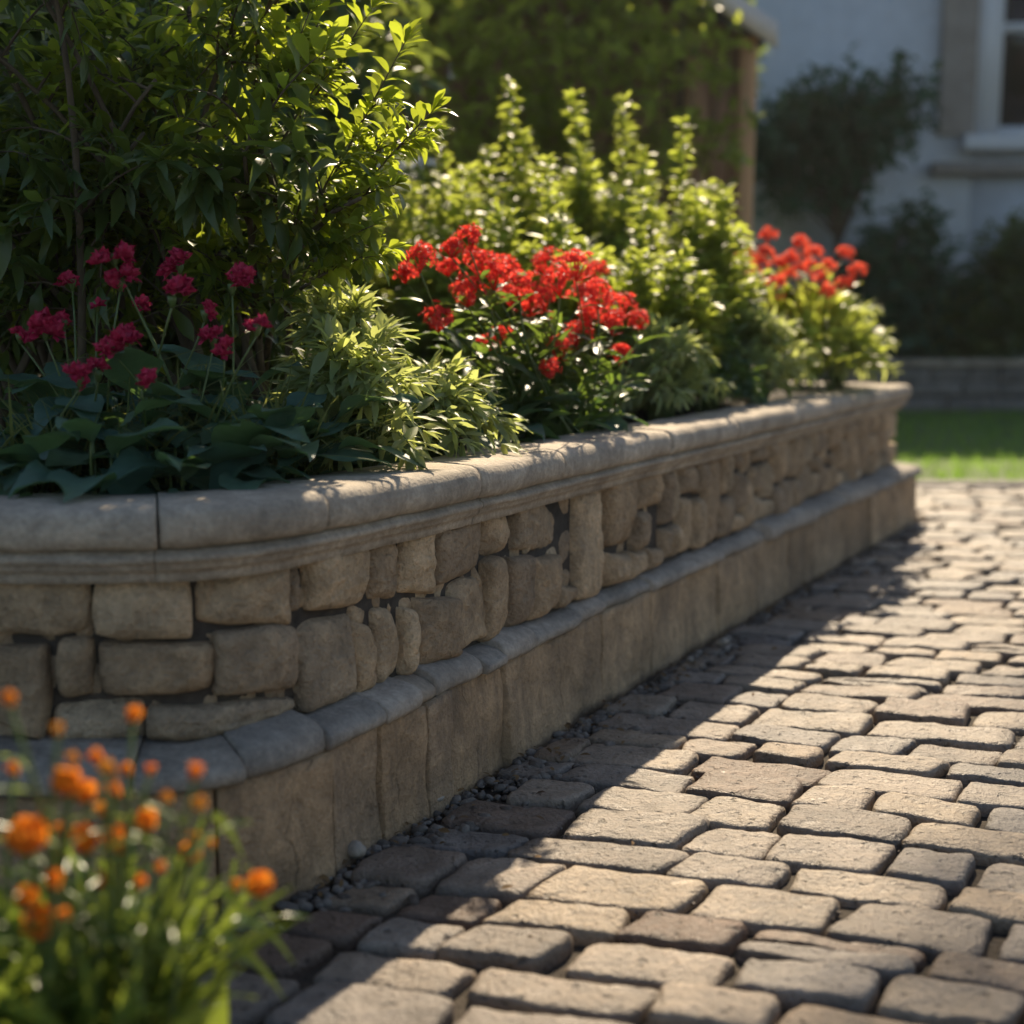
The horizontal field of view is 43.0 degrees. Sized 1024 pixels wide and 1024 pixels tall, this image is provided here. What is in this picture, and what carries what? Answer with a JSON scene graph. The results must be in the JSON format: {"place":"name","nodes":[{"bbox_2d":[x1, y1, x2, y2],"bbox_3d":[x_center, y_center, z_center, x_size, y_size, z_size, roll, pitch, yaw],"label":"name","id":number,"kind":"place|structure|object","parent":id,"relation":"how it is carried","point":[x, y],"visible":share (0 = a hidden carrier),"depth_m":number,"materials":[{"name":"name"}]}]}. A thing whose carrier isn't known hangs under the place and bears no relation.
{"place":"outdoors","nodes":[
{"label":"outdoors","id":0,"kind":"place"},
{"bbox_2d":[199,485,1023,1023],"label":"pavement","id":1,"kind":"structure","parent":0,"point":[853,819],"depth_m":1.87,"materials":[{"name":"stone"}]},
{"bbox_2d":[0,690,247,1023],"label":"orange flower clump","id":2,"kind":"object","parent":1,"relation":"on","point":[25,838],"visible":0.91,"depth_m":1.07,"materials":[{"name":"green plant"}]},
{"bbox_2d":[0,704,310,1023],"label":"orange flower clump","id":3,"kind":"object","parent":1,"relation":"on","point":[120,842],"visible":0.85,"depth_m":1.12,"materials":[{"name":"green plant"}]},
{"bbox_2d":[348,840,365,858],"bbox_3d":[-0.224,0.480,1.855,0.031,0.028,0.039,-4,9,-28],"label":"pebble","id":4,"kind":"object","parent":1,"relation":"on","point":[356,849],"visible":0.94,"depth_m":1.84,"materials":[{"name":"stone"}]},
{"bbox_2d":[0,374,921,928],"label":"planter wall","id":5,"kind":"structure","parent":1,"relation":"on","point":[314,676],"depth_m":1.94,"materials":[{"name":"stone"}]},
{"bbox_2d":[27,377,814,533],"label":"soil","id":6,"kind":"structure","parent":5,"relation":"in","point":[640,414],"depth_m":3.90,"materials":[{"name":"brown soil"}]},
{"bbox_2d":[0,306,66,427],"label":"undergrowth plant","id":7,"kind":"object","parent":6,"relation":"on","point":[4,323],"visible":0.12,"depth_m":2.64,"materials":[{"name":"green plant"}]},
{"bbox_2d":[0,396,117,494],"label":"broad leaf plant","id":8,"kind":"object","parent":6,"relation":"on","point":[42,445],"visible":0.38,"depth_m":1.82,"materials":[{"name":"green plant"}]},
{"bbox_2d":[0,357,163,489],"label":"broad leaf plant","id":9,"kind":"object","parent":6,"relation":"on","point":[43,389],"visible":0.14,"depth_m":2.05,"materials":[{"name":"green plant"}]},
{"bbox_2d":[2,277,179,412],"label":"undergrowth plant","id":10,"kind":"object","parent":6,"relation":"on","point":[32,363],"visible":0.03,"depth_m":2.70,"materials":[{"name":"green plant"}]},
{"bbox_2d":[0,393,209,534],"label":"broad leaf plant","id":11,"kind":"object","parent":6,"relation":"on","point":[36,470],"visible":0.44,"depth_m":1.81,"materials":[{"name":"green plant"}]},
{"bbox_2d":[0,269,240,492],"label":"carnation clump","id":12,"kind":"object","parent":6,"relation":"on","point":[43,323],"visible":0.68,"depth_m":1.93,"materials":[{"name":"green plant"}]},
{"bbox_2d":[13,346,277,494],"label":"broad leaf plant","id":13,"kind":"object","parent":6,"relation":"on","point":[133,360],"visible":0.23,"depth_m":1.90,"materials":[{"name":"green plant"}]},
{"bbox_2d":[0,239,322,492],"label":"carnation clump","id":14,"kind":"object","parent":6,"relation":"on","point":[241,274],"visible":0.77,"depth_m":1.91,"materials":[{"name":"green plant"}]},
{"bbox_2d":[58,408,290,508],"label":"broad leaf plant","id":15,"kind":"object","parent":6,"relation":"on","point":[129,460],"visible":0.4,"depth_m":1.82,"materials":[{"name":"green plant"}]},
{"bbox_2d":[71,256,280,405],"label":"undergrowth plant","id":16,"kind":"object","parent":6,"relation":"on","point":[169,331],"visible":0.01,"depth_m":2.69,"materials":[{"name":"green plant"}]},
{"bbox_2d":[86,392,342,510],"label":"broad leaf plant","id":17,"kind":"object","parent":6,"relation":"on","point":[246,433],"visible":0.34,"depth_m":1.86,"materials":[{"name":"green plant"}]},
{"bbox_2d":[0,0,450,328],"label":"evergreen tree","id":18,"kind":"object","parent":6,"relation":"on","point":[384,46],"visible":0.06,"depth_m":4.47,"materials":[{"name":"green plant"}]},
{"bbox_2d":[0,0,456,429],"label":"leafy shrub","id":19,"kind":"object","parent":6,"relation":"on","point":[134,167],"visible":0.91,"depth_m":2.20,"materials":[{"name":"green plant"}]},
{"bbox_2d":[101,344,379,470],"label":"broad leaf plant","id":20,"kind":"object","parent":6,"relation":"on","point":[213,388],"visible":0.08,"depth_m":2.09,"materials":[{"name":"green plant"}]},
{"bbox_2d":[147,251,387,418],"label":"undergrowth plant","id":21,"kind":"object","parent":6,"relation":"on","point":[275,349],"visible":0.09,"depth_m":2.57,"materials":[{"name":"green plant"}]},
{"bbox_2d":[120,353,419,525],"bbox_3d":[-0.393,-0.118,1.982,0.524,0.258,0.460,0,8,0],"label":"grassy tuft","id":22,"kind":"object","parent":6,"relation":"on","point":[277,405],"visible":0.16,"depth_m":1.98,"materials":[{"name":"green plant"}]},
{"bbox_2d":[147,391,427,489],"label":"broad leaf plant","id":23,"kind":"object","parent":6,"relation":"on","point":[234,467],"visible":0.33,"depth_m":1.95,"materials":[{"name":"green plant"}]},
{"bbox_2d":[249,393,421,477],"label":"broad leaf plant","id":24,"kind":"object","parent":6,"relation":"on","point":[349,403],"visible":0.12,"depth_m":2.00,"materials":[{"name":"green plant"}]},
{"bbox_2d":[265,280,436,443],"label":"pale leaf plant","id":25,"kind":"object","parent":6,"relation":"on","point":[358,305],"visible":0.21,"depth_m":2.23,"materials":[{"name":"green plant"}]},
{"bbox_2d":[245,305,476,474],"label":"pale leaf plant","id":26,"kind":"object","parent":6,"relation":"on","point":[361,371],"visible":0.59,"depth_m":2.09,"materials":[{"name":"green plant"}]},
{"bbox_2d":[337,117,525,393],"bbox_3d":[-0.207,-0.693,3.638,0.619,0.799,0.453,5,10,32],"label":"spire plant","id":27,"kind":"object","parent":6,"relation":"on","point":[411,232],"visible":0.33,"depth_m":3.55,"materials":[{"name":"green plant"}]},
{"bbox_2d":[373,345,532,460],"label":"pale leaf plant","id":28,"kind":"object","parent":6,"relation":"on","point":[460,397],"visible":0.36,"depth_m":2.31,"materials":[{"name":"green plant"}]},
{"bbox_2d":[412,76,607,312],"bbox_3d":[-0.002,-0.796,3.818,0.595,0.952,0.484,0,8,0],"label":"spire plant","id":29,"kind":"object","parent":6,"relation":"on","point":[516,196],"visible":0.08,"depth_m":3.80,"materials":[{"name":"green plant"}]},
{"bbox_2d":[467,387,581,448],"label":"broad leaf plant","id":30,"kind":"object","parent":6,"relation":"on","point":[540,430],"visible":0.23,"depth_m":2.61,"materials":[{"name":"green plant"}]},
{"bbox_2d":[392,222,669,438],"bbox_3d":[0.059,-0.366,2.723,0.636,0.452,0.485,-2,8,-11],"label":"red flower clump","id":31,"kind":"object","parent":6,"relation":"on","point":[544,365],"visible":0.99,"depth_m":2.70,"materials":[{"name":"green plant"}]},
{"bbox_2d":[424,152,663,415],"bbox_3d":[0.078,-0.583,3.344,0.613,0.665,0.474,0,8,0],"label":"spire plant","id":32,"kind":"object","parent":6,"relation":"on","point":[642,283],"visible":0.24,"depth_m":3.29,"materials":[{"name":"green plant"}]},
{"bbox_2d":[482,383,648,443],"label":"broad leaf plant","id":33,"kind":"object","parent":6,"relation":"on","point":[617,423],"visible":0.16,"depth_m":2.87,"materials":[{"name":"green plant"}]},
{"bbox_2d":[499,88,663,391],"bbox_3d":[0.181,-0.799,3.933,0.548,0.924,0.410,4,9,27],"label":"spire plant","id":34,"kind":"object","parent":6,"relation":"on","point":[604,214],"visible":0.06,"depth_m":3.82,"materials":[{"name":"green plant"}]},
{"bbox_2d":[563,90,704,264],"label":"spire plant","id":35,"kind":"object","parent":6,"relation":"on","point":[659,213],"visible":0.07,"depth_m":4.01,"materials":[{"name":"green plant"}]},
{"bbox_2d":[565,186,740,411],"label":"spire plant","id":36,"kind":"object","parent":6,"relation":"on","point":[703,313],"visible":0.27,"depth_m":3.45,"materials":[{"name":"green plant"}]},
{"bbox_2d":[586,307,735,421],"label":"pale leaf plant","id":37,"kind":"object","parent":6,"relation":"on","point":[667,373],"visible":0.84,"depth_m":3.22,"materials":[{"name":"green plant"}]},
{"bbox_2d":[597,116,774,400],"bbox_3d":[0.516,-0.757,3.921,0.562,0.845,0.429,0,8,0],"label":"spire plant","id":38,"kind":"object","parent":6,"relation":"on","point":[717,254],"visible":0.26,"depth_m":3.84,"materials":[{"name":"green plant"}]},
{"bbox_2d":[695,199,760,397],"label":"spire plant","id":39,"kind":"object","parent":6,"relation":"on","point":[735,264],"depth_m":4.10,"materials":[{"name":"green plant"}]},
{"bbox_2d":[693,309,776,412],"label":"pale leaf plant","id":40,"kind":"object","parent":6,"relation":"on","point":[746,384],"visible":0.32,"depth_m":3.63,"materials":[{"name":"green plant"}]},
{"bbox_2d":[719,302,824,404],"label":"pale leaf plant","id":41,"kind":"object","parent":6,"relation":"on","point":[766,333],"visible":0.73,"depth_m":3.85,"materials":[{"name":"green plant"}]},
{"bbox_2d":[732,225,892,393],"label":"geranium clump","id":42,"kind":"object","parent":6,"relation":"on","point":[811,308],"visible":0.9,"depth_m":4.30,"materials":[{"name":"green plant"}]},
{"bbox_2d":[794,285,904,389],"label":"pale leaf plant","id":43,"kind":"object","parent":6,"relation":"on","point":[840,377],"visible":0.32,"depth_m":4.59,"materials":[{"name":"green plant"}]},
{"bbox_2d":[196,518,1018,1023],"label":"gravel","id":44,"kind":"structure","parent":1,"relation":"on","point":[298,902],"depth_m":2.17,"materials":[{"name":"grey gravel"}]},
{"bbox_2d":[271,517,1007,937],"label":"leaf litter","id":45,"kind":"object","parent":1,"relation":"on","point":[443,829],"visible":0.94,"depth_m":2.42,"materials":[{"name":"brown plant"}]},
{"bbox_2d":[686,656,693,661],"bbox_3d":[0.400,0.332,2.922,0.017,0.015,0.021,0,8,0],"label":"pebble","id":46,"kind":"object","parent":1,"relation":"on","point":[689,659],"visible":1,"depth_m":2.92,"materials":[{"name":"stone"}]},
{"bbox_2d":[715,638,729,646],"bbox_3d":[0.495,0.307,3.067,0.030,0.024,0.034,-6,10,-37],"label":"pebble","id":47,"kind":"object","parent":1,"relation":"on","point":[720,642],"visible":1,"depth_m":3.06,"materials":[{"name":"stone"}]},
{"bbox_2d":[890,412,1023,479],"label":"lawn","id":48,"kind":"structure","parent":0,"point":[969,475],"depth_m":8.04,"materials":[{"name":"green plant"}]},
{"bbox_2d":[294,0,763,250],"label":"climbing plant","id":49,"kind":"object","parent":48,"relation":"on","point":[587,33],"visible":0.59,"depth_m":6.69,"materials":[{"name":"green plant"}]},
{"bbox_2d":[359,0,777,312],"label":"garden shed","id":50,"kind":"structure","parent":48,"relation":"on","point":[759,27],"depth_m":7.23,"materials":[{"name":"wood"}]},
{"bbox_2d":[431,0,771,183],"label":"dark tree","id":51,"kind":"object","parent":48,"relation":"on","point":[762,48],"depth_m":8.86,"materials":[{"name":"green plant"}]},
{"bbox_2d":[774,359,1023,411],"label":"wall","id":52,"kind":"structure","parent":48,"relation":"on","point":[945,385],"depth_m":11.26,"materials":[{"name":"stone"}]},
{"label":"ground","id":53,"kind":"structure","parent":0,"visible":0},
{"bbox_2d":[751,0,1023,358],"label":"house","id":54,"kind":"structure","parent":53,"relation":"on","point":[968,167],"depth_m":12.53,"materials":[{"name":"paint"}]},
{"bbox_2d":[960,0,1023,151],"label":"window","id":55,"kind":"structure","parent":54,"relation":"in","point":[999,112],"depth_m":12.57,"materials":[{"name":"white glass"}]},
{"bbox_2d":[916,480,1023,488],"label":"kerb","id":56,"kind":"structure","parent":53,"relation":"on","point":[1012,484],"depth_m":6.12,"materials":[{"name":"stone"}]},
{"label":"flower bed","id":57,"kind":"structure","parent":0,"visible":0},
{"bbox_2d":[753,41,942,290],"bbox_3d":[2.976,-2.805,12.098,1.970,3.053,1.141,0,8,0],"label":"wall shrub","id":58,"kind":"object","parent":57,"relation":"on","point":[836,142],"visible":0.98,"depth_m":11.87,"materials":[{"name":"green plant"}]},
{"bbox_2d":[823,187,997,358],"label":"bush","id":59,"kind":"object","parent":57,"relation":"on","point":[907,282],"visible":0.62,"depth_m":11.61,"materials":[{"name":"green plant"}]},
{"bbox_2d":[914,206,1023,358],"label":"bush","id":60,"kind":"object","parent":57,"relation":"on","point":[995,326],"visible":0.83,"depth_m":11.55,"materials":[{"name":"green plant"}]}
]}

